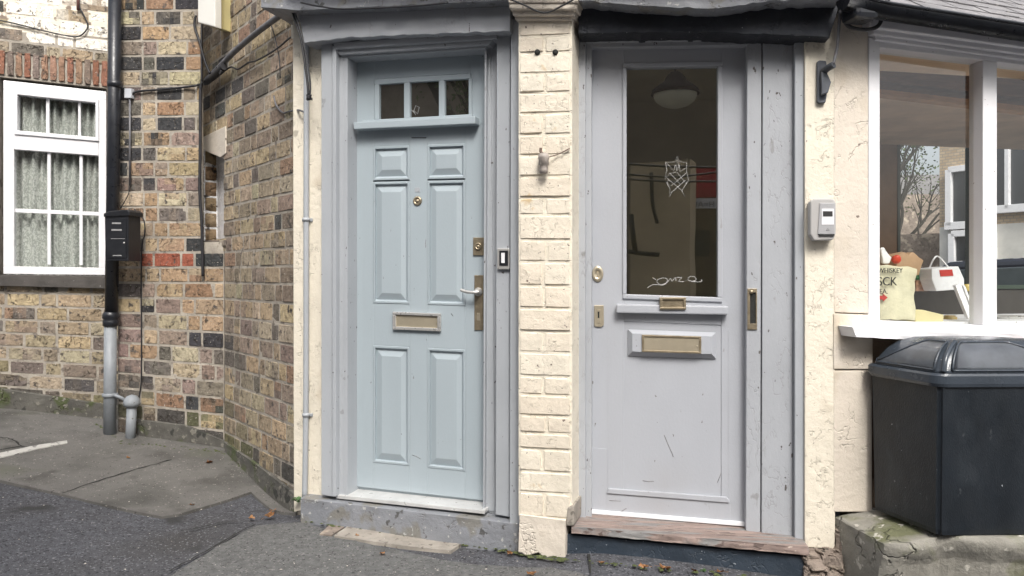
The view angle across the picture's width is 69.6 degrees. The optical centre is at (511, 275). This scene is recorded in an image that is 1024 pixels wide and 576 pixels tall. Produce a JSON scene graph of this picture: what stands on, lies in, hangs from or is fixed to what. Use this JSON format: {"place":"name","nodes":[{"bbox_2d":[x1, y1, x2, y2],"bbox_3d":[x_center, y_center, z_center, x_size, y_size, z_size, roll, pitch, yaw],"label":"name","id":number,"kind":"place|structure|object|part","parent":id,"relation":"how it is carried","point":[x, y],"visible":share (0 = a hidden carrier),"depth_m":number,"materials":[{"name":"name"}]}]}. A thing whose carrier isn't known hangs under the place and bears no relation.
{"place":"outdoors","nodes":[
{"label":"outdoors","id":0,"kind":"place"},
{"bbox_2d":[0,408,296,518],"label":"pavement","id":1,"kind":"structure","parent":0,"point":[89,452],"depth_m":4.18,"materials":[{"name":"concrete"}]},
{"bbox_2d":[0,440,66,457],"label":"road marking","id":2,"kind":"object","parent":1,"relation":"on","point":[20,451],"visible":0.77,"depth_m":4.29,"materials":[{"name":"white paint"}]},
{"bbox_2d":[63,459,171,492],"bbox_3d":[-2.177,1.107,4.082,0.034,0.013,0.689,0,0,23],"label":"pavement crack","id":3,"kind":"object","parent":1,"relation":"on","point":[116,475],"visible":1,"depth_m":4.07,"materials":[{"name":"grey concrete"}]},
{"bbox_2d":[95,424,746,575],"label":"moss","id":4,"kind":"object","parent":1,"relation":"on","point":[560,559],"visible":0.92,"depth_m":3.05,"materials":[{"name":"green plant"}]},
{"bbox_2d":[320,525,343,536],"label":"pavement","id":5,"kind":"structure","parent":0,"point":[329,531],"depth_m":3.40,"materials":[{"name":"stone"}]},
{"bbox_2d":[171,522,587,575],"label":"pavement","id":6,"kind":"structure","parent":0,"point":[305,548],"depth_m":3.09,"materials":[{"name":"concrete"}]},
{"bbox_2d":[334,526,460,553],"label":"pavement","id":7,"kind":"structure","parent":0,"point":[371,537],"depth_m":3.30,"materials":[{"name":"stone"}]},
{"bbox_2d":[0,483,839,575],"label":"ground","id":8,"kind":"structure","parent":0,"point":[60,535],"depth_m":3.25,"materials":[{"name":"grey asphalt"}]},
{"bbox_2d":[0,0,300,514],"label":"brick house","id":9,"kind":"structure","parent":8,"relation":"on","point":[218,354],"depth_m":4.80,"materials":[{"name":"brown brick"}]},
{"bbox_2d":[0,4,88,36],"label":"cable","id":10,"kind":"object","parent":9,"relation":"attached to","point":[53,32],"visible":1,"depth_m":5.03,"materials":[{"name":"black plastic"}]},
{"bbox_2d":[3,80,106,275],"bbox_3d":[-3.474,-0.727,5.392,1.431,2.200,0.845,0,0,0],"label":"window","id":11,"kind":"structure","parent":9,"relation":"in","point":[55,137],"depth_m":5.11,"materials":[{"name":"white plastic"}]},
{"bbox_2d":[76,0,79,10],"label":"cable","id":12,"kind":"object","parent":9,"relation":"attached to","point":[77,5],"visible":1,"depth_m":5.07,"materials":[{"name":"black plastic"}]},
{"bbox_2d":[102,0,124,434],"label":"drainpipe","id":13,"kind":"object","parent":9,"relation":"attached to","point":[110,324],"visible":0.79,"depth_m":4.75,"materials":[{"name":"black metal"}]},
{"bbox_2d":[104,209,142,260],"bbox_3d":[-2.452,-0.248,4.643,0.186,0.321,0.123,0,0,12],"label":"mailbox","id":14,"kind":"object","parent":9,"relation":"attached to","point":[122,235],"visible":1,"depth_m":4.59,"materials":[{"name":"black plastic"}]},
{"bbox_2d":[107,218,125,257],"bbox_3d":[-2.465,-0.231,4.589,0.138,0.246,0.004,0,0,12],"label":"door","id":15,"kind":"structure","parent":14,"relation":"in","point":[114,246],"depth_m":4.59,"materials":[{"name":"black plastic"}]},
{"bbox_2d":[120,88,133,208],"bbox_3d":[-2.521,-0.827,4.822,0.088,0.786,0.035,0,0,12],"label":"junction box","id":16,"kind":"object","parent":9,"relation":"attached to","point":[128,93],"visible":1,"depth_m":4.81,"materials":[{"name":"grey plastic"}]},
{"bbox_2d":[123,395,140,438],"bbox_3d":[-2.448,0.941,4.740,0.104,0.346,0.104,0,0,0],"label":"vent pipe","id":17,"kind":"object","parent":9,"relation":"attached to","point":[131,403],"visible":0.95,"depth_m":4.71,"materials":[{"name":"grey metal"}]},
{"bbox_2d":[133,208,145,397],"bbox_3d":[-2.435,0.182,4.810,0.089,1.243,0.008,0,0,12],"label":"cable","id":18,"kind":"object","parent":9,"relation":"attached to","point":[141,304],"visible":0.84,"depth_m":4.80,"materials":[{"name":"grey plastic"}]},
{"bbox_2d":[132,83,199,94],"bbox_3d":[-2.250,-1.228,4.774,0.488,0.116,0.142,0,0,0],"label":"cable","id":19,"kind":"object","parent":9,"relation":"attached to","point":[161,89],"visible":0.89,"depth_m":4.75,"materials":[{"name":"black plastic"}]},
{"bbox_2d":[198,82,203,276],"bbox_3d":[-1.986,-0.615,4.705,0.043,1.247,0.020,0,0,12],"label":"cable","id":20,"kind":"object","parent":9,"relation":"attached to","point":[199,180],"visible":1,"depth_m":4.70,"materials":[{"name":"black plastic"}]},
{"bbox_2d":[200,24,202,81],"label":"cable","id":21,"kind":"object","parent":9,"relation":"attached to","point":[201,66],"visible":0.79,"depth_m":4.71,"materials":[{"name":"black plastic"}]},
{"bbox_2d":[193,15,210,73],"bbox_3d":[-1.978,-1.472,4.698,0.126,0.383,0.016,0,0,12],"label":"cable","id":22,"kind":"object","parent":9,"relation":"attached to","point":[200,44],"visible":0.98,"depth_m":4.70,"materials":[{"name":"black plastic"}]},
{"bbox_2d":[198,0,230,31],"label":"meter box","id":23,"kind":"object","parent":9,"relation":"attached to","point":[215,14],"visible":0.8,"depth_m":4.47,"materials":[{"name":"beige plastic"}]},
{"bbox_2d":[203,63,226,84],"bbox_3d":[-1.877,-1.279,4.645,0.054,0.100,0.371,0,0,-40],"label":"cable joint","id":24,"kind":"object","parent":9,"relation":"attached to","point":[218,71],"visible":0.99,"depth_m":4.58,"materials":[{"name":"black plastic"}]},
{"bbox_2d":[217,156,224,238],"bbox_3d":[-1.990,-0.576,5.054,0.042,0.687,0.253,0,0,-40],"label":"side window","id":25,"kind":"structure","parent":9,"relation":"in","point":[220,161],"depth_m":5.02,"materials":[{"name":"white plastic"}]},
{"bbox_2d":[223,36,290,72],"bbox_3d":[-1.474,-1.247,4.211,0.010,0.074,1.158,0,0,-40],"label":"cable","id":26,"kind":"object","parent":9,"relation":"attached to","point":[277,48],"visible":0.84,"depth_m":4.10,"materials":[{"name":"black plastic"}]},
{"bbox_2d":[271,26,280,77],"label":"cable","id":27,"kind":"object","parent":9,"relation":"attached to","point":[278,51],"visible":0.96,"depth_m":3.96,"materials":[{"name":"black plastic"}]},
{"bbox_2d":[181,520,242,530],"bbox_3d":[-1.430,1.190,3.511,0.285,0.011,0.045,0,0,-39],"label":"pavement crack","id":28,"kind":"object","parent":8,"relation":"on","point":[206,525],"visible":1,"depth_m":3.49,"materials":[{"name":"black asphalt"}]},
{"bbox_2d":[170,524,255,570],"bbox_3d":[-1.298,1.187,3.235,0.022,0.011,0.555,0,0,16],"label":"pavement crack","id":29,"kind":"object","parent":8,"relation":"on","point":[212,547],"visible":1,"depth_m":3.21,"materials":[{"name":"black asphalt"}]},
{"bbox_2d":[32,456,481,571],"bbox_3d":[-1.465,1.111,3.392,3.342,0.224,1.314,0,0,38],"label":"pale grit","id":30,"kind":"object","parent":8,"relation":"on","point":[231,505],"visible":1,"depth_m":3.15,"materials":[{"name":"grey gravel"}]},
{"bbox_2d":[262,511,273,518],"bbox_3d":[-1.212,1.187,3.642,0.044,0.020,0.081,-2,9,32],"label":"dry leaf","id":31,"kind":"object","parent":8,"relation":"on","point":[270,514],"visible":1,"depth_m":3.66,"materials":[{"name":"orange plant"}]},
{"bbox_2d":[261,0,838,575],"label":"terraced house","id":32,"kind":"structure","parent":8,"relation":"on","point":[611,360],"depth_m":3.24,"materials":[{"name":"beige paint"}]},
{"bbox_2d":[203,15,279,85],"bbox_3d":[-1.498,-1.329,4.208,0.034,0.155,1.702,0,0,-40],"label":"grey conduit","id":33,"kind":"object","parent":32,"relation":"attached to","point":[243,43],"visible":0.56,"depth_m":4.20,"materials":[{"name":"grey plastic"}]},
{"bbox_2d":[273,96,303,113],"bbox_3d":[-1.153,-0.886,3.810,0.039,0.193,0.531,0,0,-32],"label":"cable","id":34,"kind":"object","parent":32,"relation":"attached to","point":[276,105],"visible":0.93,"depth_m":3.93,"materials":[{"name":"white plastic"}]},
{"bbox_2d":[293,496,300,502],"bbox_3d":[-1.042,1.093,3.581,0.045,0.028,0.047,0,0,35],"label":"weed","id":35,"kind":"object","parent":32,"relation":"attached to","point":[297,499],"visible":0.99,"depth_m":3.58,"materials":[{"name":"green plant"}]},
{"bbox_2d":[292,13,308,94],"bbox_3d":[-0.998,-1.049,3.473,0.098,0.403,0.011,0,0,17],"label":"cable","id":36,"kind":"object","parent":32,"relation":"hanging from","point":[303,52],"visible":0.98,"depth_m":3.46,"materials":[{"name":"black plastic"}]},
{"bbox_2d":[302,44,312,496],"bbox_3d":[-1.006,-0.156,3.594,0.058,2.500,0.039,0,0,17],"label":"wall conduit","id":37,"kind":"object","parent":32,"relation":"attached to","point":[306,220],"depth_m":3.58,"materials":[{"name":"grey paint"}]},
{"bbox_2d":[300,2,447,9],"bbox_3d":[-0.625,-1.216,3.283,0.732,0.089,0.008,0,0,17],"label":"cable","id":38,"kind":"object","parent":32,"relation":"attached to","point":[373,7],"visible":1,"depth_m":3.28,"materials":[{"name":"black plastic"}]},
{"bbox_2d":[354,55,484,501],"bbox_3d":[-0.455,0.004,3.499,0.684,2.107,0.106,0,0,17],"label":"door","id":39,"kind":"structure","parent":32,"relation":"in","point":[419,126],"depth_m":3.49,"materials":[{"name":"blue paint"}]},
{"bbox_2d":[497,248,509,268],"bbox_3d":[-0.038,-0.072,3.256,0.058,0.094,0.021,0,0,17],"label":"doorbell","id":40,"kind":"object","parent":32,"relation":"attached to","point":[503,258],"visible":1,"depth_m":3.25,"materials":[{"name":"plastic"}]},
{"bbox_2d":[511,0,573,13],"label":"cable","id":41,"kind":"object","parent":32,"relation":"attached to","point":[535,10],"visible":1,"depth_m":3.02,"materials":[{"name":"black plastic"}]},
{"bbox_2d":[538,148,569,173],"bbox_3d":[0.175,-0.478,3.079,0.132,0.112,0.060,0,0,0],"label":"wire insulator","id":42,"kind":"object","parent":32,"relation":"attached to","point":[543,157],"visible":1,"depth_m":3.06,"materials":[{"name":"ceramic"}]},
{"bbox_2d":[592,48,744,525],"bbox_3d":[0.678,0.036,3.195,0.660,2.073,0.090,0,0,9],"label":"door","id":43,"kind":"structure","parent":32,"relation":"in","point":[668,371],"depth_m":3.20,"materials":[{"name":"grey paint"}]},
{"bbox_2d":[651,69,699,108],"bbox_3d":[0.909,-1.145,4.100,0.268,0.427,0.268,0,0,0],"label":"pendant lamp","id":44,"kind":"object","parent":32,"relation":"hanging from","point":[675,89],"visible":0.93,"depth_m":4.02,"materials":[{"name":"black ceramic"}]},
{"bbox_2d":[587,554,590,572],"bbox_3d":[0.312,1.160,2.964,0.013,0.011,0.168,0,0,3],"label":"pavement crack","id":45,"kind":"object","parent":8,"relation":"on","point":[588,556],"visible":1,"depth_m":2.97,"materials":[{"name":"black asphalt"}]},
{"bbox_2d":[639,563,651,567],"bbox_3d":[0.529,1.153,2.922,0.052,0.012,0.030,-3,3,32],"label":"dry leaf","id":46,"kind":"object","parent":8,"relation":"on","point":[642,565],"visible":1,"depth_m":2.93,"materials":[{"name":"orange plant"}]},
{"bbox_2d":[655,563,671,568],"bbox_3d":[0.599,1.156,2.927,0.067,0.013,0.039,0,0,35],"label":"dry leaf","id":47,"kind":"object","parent":8,"relation":"on","point":[663,566],"visible":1,"depth_m":2.93,"materials":[{"name":"brown plant"}]},
{"bbox_2d":[800,0,1023,575],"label":"corner shop","id":48,"kind":"structure","parent":8,"relation":"on","point":[943,73],"depth_m":3.02,"materials":[{"name":"beige paint"}]},
{"bbox_2d":[808,199,835,240],"bbox_3d":[1.255,-0.224,2.981,0.099,0.170,0.058,0,0,9],"label":"key safe","id":49,"kind":"object","parent":48,"relation":"attached to","point":[821,219],"visible":1,"depth_m":2.96,"materials":[{"name":"grey plastic"}]},
{"bbox_2d":[816,60,835,103],"bbox_3d":[1.271,-0.787,2.972,0.042,0.174,0.089,0,0,-15],"label":"cable bracket","id":50,"kind":"object","parent":48,"relation":"attached to","point":[823,81],"visible":1,"depth_m":2.98,"materials":[{"name":"metal"}]},
{"bbox_2d":[832,10,841,63],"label":"cable","id":51,"kind":"object","parent":48,"relation":"attached to","point":[837,39],"visible":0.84,"depth_m":2.93,"materials":[{"name":"grey plastic"}]},
{"bbox_2d":[839,0,889,31],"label":"cable","id":52,"kind":"object","parent":48,"relation":"hanging from","point":[866,29],"visible":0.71,"depth_m":2.92,"materials":[{"name":"black plastic"}]},
{"bbox_2d":[880,265,916,319],"bbox_3d":[1.644,0.076,3.220,0.210,0.243,0.139,0,0,-11],"label":"carrier bag","id":53,"kind":"object","parent":48,"relation":"on","point":[897,288],"visible":0.7,"depth_m":3.17,"materials":[{"name":"beige plastic"}]},
{"bbox_2d":[881,252,922,274],"bbox_3d":[1.806,-0.052,3.410,0.149,0.111,0.110,0,0,-11],"label":"paper bag","id":54,"kind":"object","parent":48,"relation":"on","point":[912,260],"visible":0.55,"depth_m":3.36,"materials":[{"name":"brown paper"}]},
{"bbox_2d":[915,280,923,290],"bbox_3d":[1.987,0.051,3.617,0.064,0.053,0.080,0,0,-11],"label":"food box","id":55,"kind":"object","parent":48,"relation":"on","point":[918,286],"visible":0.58,"depth_m":3.58,"materials":[{"name":"brown cardboard"}]},
{"bbox_2d":[903,309,943,321],"bbox_3d":[1.816,0.179,3.279,0.143,0.057,0.120,0,0,-11],"label":"flat carton","id":56,"kind":"object","parent":48,"relation":"on","point":[922,315],"visible":0.65,"depth_m":3.22,"materials":[{"name":"yellow cardboard"}]},
{"bbox_2d":[857,19,1023,332],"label":"window","id":57,"kind":"structure","parent":48,"relation":"in","point":[983,55],"depth_m":3.13,"materials":[{"name":"white paint"}]},
{"bbox_2d":[920,256,963,290],"bbox_3d":[2.069,-0.011,3.582,0.179,0.173,0.146,0,0,-11],"label":"bag","id":58,"kind":"object","parent":48,"relation":"on","point":[947,277],"visible":0.91,"depth_m":3.52,"materials":[{"name":"white plastic"}]},
{"bbox_2d":[868,336,1023,534],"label":"wheelie bin","id":59,"kind":"object","parent":48,"relation":"on","point":[948,422],"visible":1,"depth_m":2.69,"materials":[{"name":"plastic"}]},
{"bbox_2d":[943,315,956,318],"bbox_3d":[2.015,0.200,3.388,0.059,0.030,0.060,0,0,0],"label":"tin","id":60,"kind":"object","parent":48,"relation":"on","point":[949,317],"visible":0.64,"depth_m":3.37,"materials":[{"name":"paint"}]},
{"bbox_2d":[897,145,1023,288],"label":"far window frame","id":61,"kind":"structure","parent":48,"relation":"in","point":[898,146],"depth_m":5.79,"materials":[{"name":"wood"}]},
{"bbox_2d":[953,284,968,318],"bbox_3d":[2.116,0.127,3.434,0.078,0.175,0.163,0,0,0],"label":"leaning frame","id":62,"kind":"object","parent":48,"relation":"on","point":[961,292],"visible":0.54,"depth_m":3.43,"materials":[{"name":"white paint"}]},
{"bbox_2d":[997,315,1023,318],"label":"bowl","id":63,"kind":"object","parent":48,"relation":"on","point":[1010,316],"visible":0.36,"depth_m":3.40,"materials":[{"name":"white ceramic"}]},
{"bbox_2d":[900,175,939,233],"bbox_3d":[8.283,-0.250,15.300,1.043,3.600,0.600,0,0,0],"label":"house","id":64,"kind":"structure","parent":8,"relation":"on","point":[910,223],"depth_m":15.00,"materials":[{"name":"brick"}]},
{"bbox_2d":[900,233,939,267],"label":"garden wall","id":65,"kind":"structure","parent":8,"relation":"on","point":[925,248],"depth_m":10.64,"materials":[{"name":"stone"}]},
{"bbox_2d":[900,145,939,233],"bbox_3d":[6.663,-1.231,12.631,2.569,4.980,3.340,0,0,42],"label":"tree","id":66,"kind":"object","parent":8,"relation":"on","point":[904,166],"visible":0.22,"depth_m":12.69,"materials":[{"name":"brown plant"}]},
{"bbox_2d":[940,147,1023,266],"bbox_3d":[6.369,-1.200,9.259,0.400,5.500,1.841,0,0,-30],"label":"opposite house","id":67,"kind":"structure","parent":8,"relation":"on","point":[1010,203],"depth_m":9.36,"materials":[{"name":"beige paint"}]},
{"bbox_2d":[944,165,964,229],"bbox_3d":[5.978,-1.027,9.628,0.085,0.840,0.600,0,0,-30],"label":"window","id":68,"kind":"structure","parent":67,"relation":"in","point":[955,175],"depth_m":9.78,"materials":[{"name":"white plastic"}]},
{"bbox_2d":[948,230,964,262],"bbox_3d":[5.997,-0.245,9.593,0.085,0.690,0.600,0,0,-30],"label":"window","id":69,"kind":"structure","parent":67,"relation":"in","point":[956,240],"depth_m":9.76,"materials":[{"name":"white plastic"}]},
{"bbox_2d":[997,149,1023,213],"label":"window","id":70,"kind":"structure","parent":67,"relation":"in","point":[1010,162],"depth_m":9.18,"materials":[{"name":"white plastic"}]},
{"bbox_2d":[942,258,1023,284],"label":"parked car","id":71,"kind":"object","parent":8,"relation":"on","point":[1010,271],"visible":0.04,"depth_m":6.47,"materials":[{"name":"grey paint"}]},
{"bbox_3d":[5.090,0.080,6.813,1.620,0.340,2.092,0,0,-30],"label":"side window","id":72,"kind":"part","parent":71,"relation":"part of","materials":[{"name":"grey glass"}]},
{"bbox_2d":[880,247,890,263],"bbox_3d":[1.646,-0.087,3.247,0.052,0.072,0.022,0,0,-9],"label":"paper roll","id":73,"kind":"object","parent":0,"point":[885,257],"visible":0.91,"depth_m":3.24,"materials":[{"name":"white paper"}]},
{"bbox_2d":[891,255,900,263],"bbox_3d":[1.702,-0.071,3.259,0.040,0.040,0.041,0,0,0],"label":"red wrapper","id":74,"kind":"object","parent":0,"point":[895,259],"visible":1,"depth_m":3.25,"materials":[{"name":"plastic"}]},
{"bbox_2d":[900,145,939,174],"label":"sky","id":75,"kind":"structure","parent":0,"point":[929,150],"materials":[{"name":"white"}]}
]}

